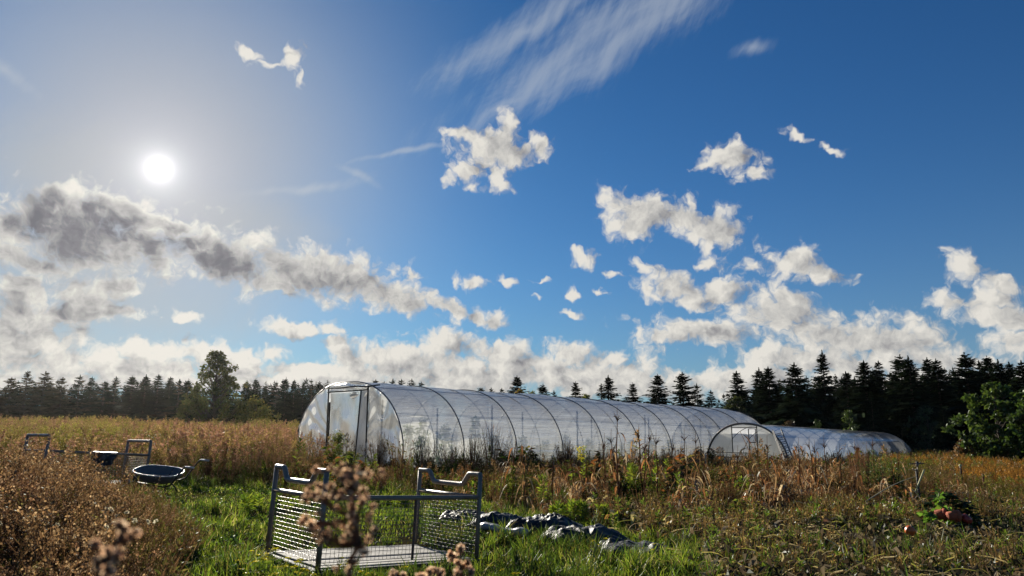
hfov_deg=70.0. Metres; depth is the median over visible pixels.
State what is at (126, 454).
transport cage
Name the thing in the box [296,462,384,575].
dried flower stem
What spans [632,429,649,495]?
maize plant
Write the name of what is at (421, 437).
tomato plant
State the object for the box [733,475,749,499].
green weed
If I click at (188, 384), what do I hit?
spruce tree
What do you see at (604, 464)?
maize plant
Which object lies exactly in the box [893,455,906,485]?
maize plant
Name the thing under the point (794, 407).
spruce tree
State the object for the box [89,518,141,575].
dried flower stem
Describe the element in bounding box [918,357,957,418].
spruce tree
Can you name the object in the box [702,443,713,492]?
maize plant
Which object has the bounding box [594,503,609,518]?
green weed
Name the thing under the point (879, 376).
spruce tree
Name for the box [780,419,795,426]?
russet bush
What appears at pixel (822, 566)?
withered vines
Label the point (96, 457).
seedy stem
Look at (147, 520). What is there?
white seedheads
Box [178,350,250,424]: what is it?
broadleaf tree
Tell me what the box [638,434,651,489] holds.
maize plant
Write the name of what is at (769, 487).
bed weeds
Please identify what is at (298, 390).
woodland
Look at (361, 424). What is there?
door leaf
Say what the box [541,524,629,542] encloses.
plastic sheeting
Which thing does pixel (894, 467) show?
tall weed
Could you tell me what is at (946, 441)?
spruce tree
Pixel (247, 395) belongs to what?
spruce tree
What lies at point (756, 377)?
spruce tree
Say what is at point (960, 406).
spruce tree
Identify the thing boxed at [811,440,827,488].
maize plant
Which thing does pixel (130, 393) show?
spruce tree
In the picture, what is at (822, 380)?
spruce tree
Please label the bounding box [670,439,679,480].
maize plant
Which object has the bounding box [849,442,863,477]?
maize plant
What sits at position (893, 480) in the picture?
maize plant
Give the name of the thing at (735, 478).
maize plant
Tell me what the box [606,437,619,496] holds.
maize plant
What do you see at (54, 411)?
larch tree
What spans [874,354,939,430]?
spruce tree
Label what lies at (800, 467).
maize plant
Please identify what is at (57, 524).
white seedheads
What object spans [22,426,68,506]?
seedy stem
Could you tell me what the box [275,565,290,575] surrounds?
yellow flower
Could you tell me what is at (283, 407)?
spruce tree
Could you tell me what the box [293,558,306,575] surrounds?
yellow flower
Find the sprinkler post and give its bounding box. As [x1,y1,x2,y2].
[910,462,923,496]
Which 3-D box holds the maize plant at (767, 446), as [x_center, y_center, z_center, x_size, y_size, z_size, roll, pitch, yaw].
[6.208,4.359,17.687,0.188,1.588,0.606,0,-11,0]
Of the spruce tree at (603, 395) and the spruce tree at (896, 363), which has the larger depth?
the spruce tree at (603, 395)
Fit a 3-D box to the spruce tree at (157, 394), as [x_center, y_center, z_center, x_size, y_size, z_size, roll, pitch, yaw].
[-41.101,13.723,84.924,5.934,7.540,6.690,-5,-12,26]
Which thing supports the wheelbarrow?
on the ground at (404, 537)
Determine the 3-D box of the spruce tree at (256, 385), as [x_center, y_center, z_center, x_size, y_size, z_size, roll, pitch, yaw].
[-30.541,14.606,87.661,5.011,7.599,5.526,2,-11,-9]
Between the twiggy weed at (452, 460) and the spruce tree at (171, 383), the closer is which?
the twiggy weed at (452, 460)
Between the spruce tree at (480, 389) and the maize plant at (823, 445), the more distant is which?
the spruce tree at (480, 389)
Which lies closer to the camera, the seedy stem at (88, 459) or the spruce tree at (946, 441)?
the seedy stem at (88, 459)
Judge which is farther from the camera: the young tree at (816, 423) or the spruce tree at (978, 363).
the spruce tree at (978, 363)
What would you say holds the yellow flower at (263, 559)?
on the ground at (404, 537)
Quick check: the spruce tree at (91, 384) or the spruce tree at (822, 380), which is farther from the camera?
the spruce tree at (91, 384)
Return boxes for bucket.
[93,451,117,465]
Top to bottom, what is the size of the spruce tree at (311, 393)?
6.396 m
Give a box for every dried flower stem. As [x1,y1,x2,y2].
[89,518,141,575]
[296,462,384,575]
[387,566,460,575]
[447,543,474,575]
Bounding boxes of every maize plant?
[500,441,524,503]
[514,473,539,506]
[539,455,569,498]
[562,449,581,499]
[575,459,596,490]
[596,433,608,492]
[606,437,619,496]
[613,413,625,498]
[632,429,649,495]
[635,435,652,496]
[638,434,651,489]
[645,437,666,491]
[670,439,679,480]
[681,435,698,483]
[687,472,706,489]
[692,430,708,488]
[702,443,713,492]
[729,452,749,479]
[732,465,740,493]
[764,444,776,474]
[789,443,804,483]
[805,442,820,491]
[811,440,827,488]
[819,439,833,486]
[834,444,844,487]
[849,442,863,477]
[881,469,895,494]
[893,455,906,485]
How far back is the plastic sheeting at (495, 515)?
11.49 m
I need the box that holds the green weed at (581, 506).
[566,498,589,522]
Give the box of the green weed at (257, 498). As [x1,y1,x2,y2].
[239,492,298,512]
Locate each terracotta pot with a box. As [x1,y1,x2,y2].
[934,508,947,520]
[946,510,961,521]
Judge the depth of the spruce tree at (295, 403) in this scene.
87.95 m
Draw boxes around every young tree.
[810,419,821,427]
[841,410,859,430]
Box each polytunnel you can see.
[295,381,759,466]
[707,422,910,464]
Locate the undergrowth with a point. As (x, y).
(179, 545)
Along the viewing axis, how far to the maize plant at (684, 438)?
17.77 m
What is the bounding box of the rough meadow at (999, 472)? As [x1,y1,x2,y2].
[846,447,1023,497]
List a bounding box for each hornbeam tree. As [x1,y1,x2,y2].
[940,382,1023,463]
[994,389,1023,462]
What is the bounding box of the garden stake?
[915,469,924,491]
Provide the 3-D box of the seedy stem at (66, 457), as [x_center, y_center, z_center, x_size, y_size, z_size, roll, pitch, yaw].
[-4.372,2.159,6.990,0.448,1.238,0.431,3,-11,-16]
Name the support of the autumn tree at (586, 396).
on the ground at (404, 537)
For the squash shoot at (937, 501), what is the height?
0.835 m
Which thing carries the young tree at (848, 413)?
on the ground at (404, 537)
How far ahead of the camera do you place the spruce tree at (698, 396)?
85.07 m
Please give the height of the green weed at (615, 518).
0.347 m
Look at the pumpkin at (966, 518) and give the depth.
11.45 m
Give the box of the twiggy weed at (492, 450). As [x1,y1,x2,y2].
[473,424,512,466]
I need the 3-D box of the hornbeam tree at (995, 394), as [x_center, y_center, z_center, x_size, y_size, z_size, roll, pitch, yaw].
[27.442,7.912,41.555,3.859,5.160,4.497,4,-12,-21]
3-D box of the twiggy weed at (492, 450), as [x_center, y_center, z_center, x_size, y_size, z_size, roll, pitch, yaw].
[-0.757,5.693,26.236,1.468,1.796,1.645,-7,-13,32]
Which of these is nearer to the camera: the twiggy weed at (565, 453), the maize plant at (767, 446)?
the maize plant at (767, 446)
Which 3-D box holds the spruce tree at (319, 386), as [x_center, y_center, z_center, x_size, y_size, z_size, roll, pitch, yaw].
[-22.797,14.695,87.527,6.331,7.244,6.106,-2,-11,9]
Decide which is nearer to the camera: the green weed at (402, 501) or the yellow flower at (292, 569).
the yellow flower at (292, 569)
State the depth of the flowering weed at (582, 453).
16.75 m
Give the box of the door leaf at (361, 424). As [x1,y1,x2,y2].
[354,391,366,463]
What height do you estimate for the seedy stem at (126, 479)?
0.982 m
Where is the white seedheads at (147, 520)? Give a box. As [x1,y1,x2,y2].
[105,518,157,575]
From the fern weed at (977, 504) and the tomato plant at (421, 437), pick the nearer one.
the fern weed at (977, 504)
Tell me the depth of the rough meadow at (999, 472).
27.00 m
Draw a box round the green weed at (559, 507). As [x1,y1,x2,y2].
[547,499,567,515]
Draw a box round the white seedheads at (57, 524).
[0,513,59,574]
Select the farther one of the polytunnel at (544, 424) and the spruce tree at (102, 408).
the spruce tree at (102, 408)
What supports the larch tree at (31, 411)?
on the ground at (404, 537)
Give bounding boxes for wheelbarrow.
[121,459,208,493]
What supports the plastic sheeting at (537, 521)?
on the ground at (404, 537)
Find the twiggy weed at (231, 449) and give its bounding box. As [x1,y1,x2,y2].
[220,429,241,463]
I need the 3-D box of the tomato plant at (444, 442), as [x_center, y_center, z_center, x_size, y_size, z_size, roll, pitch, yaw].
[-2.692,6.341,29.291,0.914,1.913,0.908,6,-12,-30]
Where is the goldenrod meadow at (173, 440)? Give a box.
[0,413,365,482]
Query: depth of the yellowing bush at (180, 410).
67.93 m
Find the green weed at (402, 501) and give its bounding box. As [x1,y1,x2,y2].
[384,494,435,506]
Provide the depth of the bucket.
15.95 m
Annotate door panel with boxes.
[329,392,367,462]
[735,453,748,458]
[750,443,756,458]
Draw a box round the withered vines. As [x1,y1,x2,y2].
[561,498,1023,575]
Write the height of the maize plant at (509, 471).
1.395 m
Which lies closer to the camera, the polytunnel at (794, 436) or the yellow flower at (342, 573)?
the yellow flower at (342, 573)
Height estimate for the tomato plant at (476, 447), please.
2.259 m
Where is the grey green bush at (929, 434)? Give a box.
[903,406,955,451]
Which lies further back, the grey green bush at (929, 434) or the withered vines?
the grey green bush at (929, 434)
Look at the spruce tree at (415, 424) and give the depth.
76.08 m
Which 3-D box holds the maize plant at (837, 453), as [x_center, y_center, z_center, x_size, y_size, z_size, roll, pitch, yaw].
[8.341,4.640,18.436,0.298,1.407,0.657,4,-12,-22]
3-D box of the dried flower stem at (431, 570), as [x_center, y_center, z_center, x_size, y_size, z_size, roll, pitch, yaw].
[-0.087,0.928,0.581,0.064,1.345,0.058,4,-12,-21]
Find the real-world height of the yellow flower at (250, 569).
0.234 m
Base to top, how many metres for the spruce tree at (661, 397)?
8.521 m
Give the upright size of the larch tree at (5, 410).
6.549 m
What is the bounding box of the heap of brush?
[953,439,975,458]
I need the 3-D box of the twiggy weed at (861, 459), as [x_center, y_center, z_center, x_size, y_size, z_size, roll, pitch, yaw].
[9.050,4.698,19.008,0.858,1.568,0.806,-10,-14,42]
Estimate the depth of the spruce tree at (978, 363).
71.77 m
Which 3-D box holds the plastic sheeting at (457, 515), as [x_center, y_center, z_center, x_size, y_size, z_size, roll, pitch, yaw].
[-0.819,3.840,12.392,0.847,0.187,0.802,-1,-11,8]
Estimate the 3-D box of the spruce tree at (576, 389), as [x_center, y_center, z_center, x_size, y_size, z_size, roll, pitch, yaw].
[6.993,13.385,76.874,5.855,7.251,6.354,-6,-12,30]
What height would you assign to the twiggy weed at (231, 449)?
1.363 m
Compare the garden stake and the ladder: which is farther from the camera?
the ladder
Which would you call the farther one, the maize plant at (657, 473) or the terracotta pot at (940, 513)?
the maize plant at (657, 473)
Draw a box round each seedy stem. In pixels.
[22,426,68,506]
[25,448,79,530]
[66,425,109,514]
[76,457,100,491]
[83,471,121,514]
[101,465,143,509]
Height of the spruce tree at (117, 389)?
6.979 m
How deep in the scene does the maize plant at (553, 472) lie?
15.33 m
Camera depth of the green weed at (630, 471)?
17.62 m
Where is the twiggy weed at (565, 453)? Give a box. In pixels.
[552,439,577,466]
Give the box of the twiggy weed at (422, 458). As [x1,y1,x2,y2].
[408,439,438,468]
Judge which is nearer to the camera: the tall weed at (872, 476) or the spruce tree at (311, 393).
the tall weed at (872, 476)
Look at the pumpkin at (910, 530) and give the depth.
10.09 m
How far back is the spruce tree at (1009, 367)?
71.65 m
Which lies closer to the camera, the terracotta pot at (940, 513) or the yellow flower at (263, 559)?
the yellow flower at (263, 559)
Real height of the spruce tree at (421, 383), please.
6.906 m
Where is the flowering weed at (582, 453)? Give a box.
[576,446,585,478]
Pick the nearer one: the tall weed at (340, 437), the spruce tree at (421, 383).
the tall weed at (340, 437)
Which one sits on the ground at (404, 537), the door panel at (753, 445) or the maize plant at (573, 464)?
the maize plant at (573, 464)
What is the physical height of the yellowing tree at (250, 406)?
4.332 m
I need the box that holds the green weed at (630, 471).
[626,453,668,492]
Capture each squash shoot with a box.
[916,508,945,531]
[931,489,951,527]
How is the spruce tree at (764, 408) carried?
on the ground at (404, 537)
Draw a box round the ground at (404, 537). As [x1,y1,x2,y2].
[18,440,1011,575]
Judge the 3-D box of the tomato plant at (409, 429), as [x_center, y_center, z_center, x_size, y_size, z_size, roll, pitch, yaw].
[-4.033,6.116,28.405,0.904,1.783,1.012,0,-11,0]
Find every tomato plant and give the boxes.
[401,423,417,466]
[410,422,432,461]
[433,438,453,463]
[466,438,483,456]
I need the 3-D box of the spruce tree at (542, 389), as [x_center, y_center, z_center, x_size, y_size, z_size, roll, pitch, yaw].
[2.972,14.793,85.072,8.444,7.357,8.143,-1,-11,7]
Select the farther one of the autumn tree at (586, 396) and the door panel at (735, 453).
the autumn tree at (586, 396)
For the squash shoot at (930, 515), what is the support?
on the ground at (404, 537)
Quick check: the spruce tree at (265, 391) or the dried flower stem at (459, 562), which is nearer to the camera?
the dried flower stem at (459, 562)
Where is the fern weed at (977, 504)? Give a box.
[962,488,983,514]
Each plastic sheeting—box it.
[439,509,484,520]
[465,511,523,527]
[506,512,583,532]
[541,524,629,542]
[599,538,670,554]
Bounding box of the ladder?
[772,428,792,460]
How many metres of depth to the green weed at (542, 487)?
14.94 m
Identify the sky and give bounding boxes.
[0,0,1023,410]
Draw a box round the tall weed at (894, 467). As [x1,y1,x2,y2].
[867,449,910,484]
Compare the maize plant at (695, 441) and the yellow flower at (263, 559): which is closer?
the yellow flower at (263, 559)
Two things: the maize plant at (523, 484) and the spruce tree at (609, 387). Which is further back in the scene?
the spruce tree at (609, 387)
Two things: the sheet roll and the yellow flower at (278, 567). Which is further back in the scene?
the sheet roll
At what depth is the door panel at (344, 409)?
29.70 m
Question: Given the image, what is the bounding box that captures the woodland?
[0,367,1022,439]
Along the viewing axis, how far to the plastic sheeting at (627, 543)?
9.31 m
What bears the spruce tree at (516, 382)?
on the ground at (404, 537)
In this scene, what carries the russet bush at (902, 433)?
on the ground at (404, 537)
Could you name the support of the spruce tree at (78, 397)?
on the ground at (404, 537)
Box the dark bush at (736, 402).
[723,396,763,424]
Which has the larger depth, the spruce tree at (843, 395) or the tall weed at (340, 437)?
the spruce tree at (843, 395)
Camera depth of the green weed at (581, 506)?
12.65 m
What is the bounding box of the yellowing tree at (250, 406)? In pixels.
[235,395,281,426]
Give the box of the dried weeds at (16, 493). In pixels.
[0,445,193,575]
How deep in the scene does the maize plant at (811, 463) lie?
19.07 m
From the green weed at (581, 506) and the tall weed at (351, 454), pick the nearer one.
the green weed at (581, 506)
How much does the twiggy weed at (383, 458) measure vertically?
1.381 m
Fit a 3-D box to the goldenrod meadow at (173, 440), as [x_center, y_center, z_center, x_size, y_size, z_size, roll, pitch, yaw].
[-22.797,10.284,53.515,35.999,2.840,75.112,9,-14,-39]
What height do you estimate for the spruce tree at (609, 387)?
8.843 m
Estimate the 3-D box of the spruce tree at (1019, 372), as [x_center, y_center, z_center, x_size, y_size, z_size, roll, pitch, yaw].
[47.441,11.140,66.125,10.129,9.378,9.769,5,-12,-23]
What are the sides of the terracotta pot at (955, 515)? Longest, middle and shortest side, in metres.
0.188 x 0.188 x 0.173 m
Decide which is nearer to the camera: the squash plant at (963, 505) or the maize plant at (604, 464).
the squash plant at (963, 505)
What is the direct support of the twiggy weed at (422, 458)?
on the ground at (404, 537)
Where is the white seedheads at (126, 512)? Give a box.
[93,507,129,550]
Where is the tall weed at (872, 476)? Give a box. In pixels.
[857,458,884,487]
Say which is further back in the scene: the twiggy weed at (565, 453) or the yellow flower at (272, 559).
the twiggy weed at (565, 453)
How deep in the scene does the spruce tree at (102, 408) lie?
78.75 m
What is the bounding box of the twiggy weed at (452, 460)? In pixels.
[435,444,461,470]
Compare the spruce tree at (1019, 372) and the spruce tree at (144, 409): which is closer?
the spruce tree at (1019, 372)
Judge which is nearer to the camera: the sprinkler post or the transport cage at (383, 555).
the transport cage at (383, 555)
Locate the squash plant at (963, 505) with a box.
[914,492,988,528]
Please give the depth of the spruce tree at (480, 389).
83.24 m
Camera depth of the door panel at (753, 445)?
36.87 m
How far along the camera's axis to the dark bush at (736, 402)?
56.09 m
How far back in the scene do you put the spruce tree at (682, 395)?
80.95 m
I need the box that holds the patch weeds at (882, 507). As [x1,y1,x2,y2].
[554,489,1023,575]
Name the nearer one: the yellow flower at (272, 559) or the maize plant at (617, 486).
the yellow flower at (272, 559)
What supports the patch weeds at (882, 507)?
on the ground at (404, 537)
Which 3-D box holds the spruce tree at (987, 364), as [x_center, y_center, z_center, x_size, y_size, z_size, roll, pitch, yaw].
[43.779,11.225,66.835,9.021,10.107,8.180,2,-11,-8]
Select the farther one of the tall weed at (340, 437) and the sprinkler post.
the tall weed at (340, 437)
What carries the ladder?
on the ground at (404, 537)
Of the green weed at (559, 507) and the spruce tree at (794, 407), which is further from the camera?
the spruce tree at (794, 407)
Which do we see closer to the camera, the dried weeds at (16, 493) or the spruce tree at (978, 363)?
the dried weeds at (16, 493)
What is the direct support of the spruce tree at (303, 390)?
on the ground at (404, 537)
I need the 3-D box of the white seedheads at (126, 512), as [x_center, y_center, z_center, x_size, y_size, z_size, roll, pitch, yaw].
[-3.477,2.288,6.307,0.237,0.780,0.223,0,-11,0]
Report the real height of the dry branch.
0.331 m
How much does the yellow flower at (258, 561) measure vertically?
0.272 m
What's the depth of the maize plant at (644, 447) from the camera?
16.14 m
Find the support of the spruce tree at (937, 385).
on the ground at (404, 537)
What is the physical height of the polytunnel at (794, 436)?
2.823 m
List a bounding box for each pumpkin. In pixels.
[904,524,915,535]
[962,514,972,523]
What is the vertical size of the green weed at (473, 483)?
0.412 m
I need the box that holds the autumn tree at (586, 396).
[581,394,590,398]
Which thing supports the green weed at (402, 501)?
on the ground at (404, 537)
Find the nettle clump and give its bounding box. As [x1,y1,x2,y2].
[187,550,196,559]
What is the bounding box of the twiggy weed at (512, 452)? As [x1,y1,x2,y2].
[504,445,534,461]
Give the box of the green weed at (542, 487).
[536,472,547,500]
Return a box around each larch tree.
[0,377,36,422]
[9,371,43,420]
[21,371,68,418]
[34,377,82,420]
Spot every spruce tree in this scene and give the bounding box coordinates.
[62,374,94,419]
[75,382,129,418]
[78,377,100,417]
[99,376,127,418]
[113,377,140,417]
[122,374,161,421]
[133,374,171,419]
[148,379,191,420]
[159,377,177,418]
[175,378,197,420]
[227,383,264,422]
[250,380,275,422]
[259,386,272,423]
[265,382,282,422]
[270,378,297,427]
[287,380,301,422]
[294,382,308,419]
[299,385,317,416]
[313,381,330,413]
[397,379,439,441]
[404,382,439,441]
[465,388,483,441]
[507,377,529,393]
[538,384,550,395]
[569,382,582,397]
[595,383,609,399]
[599,375,621,400]
[622,382,644,402]
[642,373,672,404]
[670,372,701,406]
[691,383,709,407]
[703,390,717,407]
[723,371,761,419]
[746,368,768,419]
[749,367,786,423]
[762,362,834,428]
[809,350,843,427]
[823,371,858,429]
[835,360,918,449]
[868,361,892,413]
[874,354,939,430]
[883,355,940,450]
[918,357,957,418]
[919,358,957,421]
[929,408,958,452]
[937,352,1023,449]
[964,356,1008,396]
[972,360,985,380]
[981,359,1023,430]
[1004,362,1022,390]
[1009,361,1023,401]
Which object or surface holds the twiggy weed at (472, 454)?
on the ground at (404, 537)
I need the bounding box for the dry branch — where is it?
[865,476,915,501]
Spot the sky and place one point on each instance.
(474, 195)
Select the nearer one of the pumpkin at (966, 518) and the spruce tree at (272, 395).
the pumpkin at (966, 518)
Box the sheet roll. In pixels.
[480,522,530,536]
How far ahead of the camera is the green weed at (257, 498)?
13.07 m
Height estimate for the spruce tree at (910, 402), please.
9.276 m
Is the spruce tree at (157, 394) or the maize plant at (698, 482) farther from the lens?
the spruce tree at (157, 394)
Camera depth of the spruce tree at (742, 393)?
61.17 m
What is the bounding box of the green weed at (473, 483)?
[471,479,505,498]
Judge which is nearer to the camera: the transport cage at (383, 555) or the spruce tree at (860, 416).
the transport cage at (383, 555)
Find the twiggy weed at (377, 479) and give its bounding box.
[360,473,390,488]
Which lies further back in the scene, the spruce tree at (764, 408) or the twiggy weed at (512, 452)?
the spruce tree at (764, 408)
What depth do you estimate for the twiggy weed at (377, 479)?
17.88 m
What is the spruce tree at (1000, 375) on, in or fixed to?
on the ground at (404, 537)
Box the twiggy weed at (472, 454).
[457,434,486,471]
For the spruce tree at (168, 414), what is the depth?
78.58 m
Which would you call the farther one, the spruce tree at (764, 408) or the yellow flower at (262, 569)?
the spruce tree at (764, 408)
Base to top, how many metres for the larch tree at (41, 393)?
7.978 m
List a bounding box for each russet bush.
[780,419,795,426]
[896,427,921,448]
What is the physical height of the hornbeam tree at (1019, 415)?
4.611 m
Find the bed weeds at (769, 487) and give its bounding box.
[155,429,996,522]
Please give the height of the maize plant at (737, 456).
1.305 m
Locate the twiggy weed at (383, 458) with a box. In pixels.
[365,430,397,468]
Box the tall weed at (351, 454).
[340,451,362,468]
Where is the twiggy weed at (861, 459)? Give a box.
[843,438,873,488]
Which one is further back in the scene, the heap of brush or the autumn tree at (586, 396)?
the autumn tree at (586, 396)
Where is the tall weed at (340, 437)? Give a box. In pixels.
[329,429,347,461]
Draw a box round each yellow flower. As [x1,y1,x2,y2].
[235,559,257,575]
[249,550,271,575]
[249,554,267,575]
[250,558,272,575]
[264,547,284,572]
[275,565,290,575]
[285,557,307,574]
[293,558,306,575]
[336,557,347,574]
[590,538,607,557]
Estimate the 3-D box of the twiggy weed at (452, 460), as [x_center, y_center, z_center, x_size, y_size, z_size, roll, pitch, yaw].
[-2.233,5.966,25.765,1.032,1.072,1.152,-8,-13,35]
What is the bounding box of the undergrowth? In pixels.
[0,475,216,575]
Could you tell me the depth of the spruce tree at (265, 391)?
92.92 m
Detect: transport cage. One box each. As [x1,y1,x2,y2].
[23,434,152,484]
[265,464,482,575]
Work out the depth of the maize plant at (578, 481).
15.54 m
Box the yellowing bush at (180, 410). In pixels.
[175,398,199,422]
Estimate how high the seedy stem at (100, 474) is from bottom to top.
0.948 m
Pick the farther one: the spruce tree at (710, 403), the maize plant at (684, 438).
the spruce tree at (710, 403)
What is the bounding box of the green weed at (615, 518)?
[608,510,622,529]
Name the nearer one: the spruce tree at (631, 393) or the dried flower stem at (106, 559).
the dried flower stem at (106, 559)

